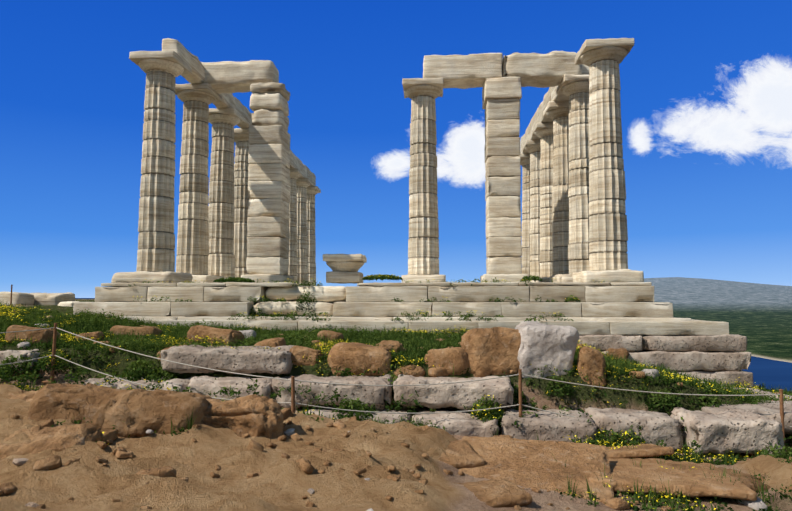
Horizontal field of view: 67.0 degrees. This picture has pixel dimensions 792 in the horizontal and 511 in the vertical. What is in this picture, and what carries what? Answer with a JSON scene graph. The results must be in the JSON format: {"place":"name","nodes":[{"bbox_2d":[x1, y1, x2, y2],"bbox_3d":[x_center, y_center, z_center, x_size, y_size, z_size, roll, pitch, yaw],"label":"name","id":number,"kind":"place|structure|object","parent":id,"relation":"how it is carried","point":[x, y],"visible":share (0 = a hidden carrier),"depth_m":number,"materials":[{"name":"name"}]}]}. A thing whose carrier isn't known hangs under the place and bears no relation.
{"place":"outdoors","nodes":[
{"label":"outdoors","id":0,"kind":"place"},
{"bbox_2d":[0,277,791,510],"bbox_3d":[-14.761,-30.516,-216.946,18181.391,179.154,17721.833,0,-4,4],"label":"ground","id":1,"kind":"structure","parent":0,"point":[758,316],"depth_m":5.34,"materials":[{"name":"brown soil"}]},
{"bbox_2d":[0,274,788,509],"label":"flowers","id":2,"kind":"object","parent":1,"relation":"on","point":[417,365],"visible":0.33,"depth_m":9.05,"materials":[{"name":"yellow plant"}]},
{"bbox_2d":[0,310,791,510],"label":"rocks","id":3,"kind":"object","parent":1,"relation":"on","point":[505,465],"visible":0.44,"depth_m":6.02,"materials":[{"name":"brown stone"}]},
{"bbox_2d":[0,334,791,454],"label":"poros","id":4,"kind":"object","parent":1,"relation":"on","point":[722,429],"visible":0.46,"depth_m":8.19,"materials":[{"name":"grey stone"}]},
{"bbox_2d":[73,282,728,334],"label":"steps","id":5,"kind":"structure","parent":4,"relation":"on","point":[618,308],"depth_m":13.68,"materials":[{"name":"stone"}]},
{"bbox_2d":[0,38,643,315],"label":"blocks","id":6,"kind":"structure","parent":5,"relation":"on","point":[274,161],"depth_m":18.57,"materials":[{"name":"stone"}]},
{"bbox_2d":[136,46,627,285],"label":"columns","id":7,"kind":"structure","parent":5,"relation":"on","point":[574,217],"depth_m":18.71,"materials":[{"name":"stone"}]},
{"bbox_2d":[0,274,791,510],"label":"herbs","id":8,"kind":"object","parent":1,"relation":"on","point":[101,322],"visible":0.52,"depth_m":9.05,"materials":[{"name":"green plant"}]},
{"bbox_2d":[10,285,784,442],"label":"fence posts","id":9,"kind":"object","parent":1,"relation":"on","point":[293,385],"visible":0.67,"depth_m":7.87,"materials":[{"name":"brown wood"}]},
{"bbox_2d":[0,327,791,426],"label":"fence ropes","id":10,"kind":"object","parent":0,"point":[361,385],"visible":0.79,"depth_m":7.85,"materials":[{"name":"beige fabric"}]},
{"bbox_2d":[0,0,791,297],"label":"sky","id":11,"kind":"structure","parent":0,"point":[706,85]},
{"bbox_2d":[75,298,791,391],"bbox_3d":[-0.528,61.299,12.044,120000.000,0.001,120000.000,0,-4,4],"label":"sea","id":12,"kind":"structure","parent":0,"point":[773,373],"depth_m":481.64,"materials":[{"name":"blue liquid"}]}
]}

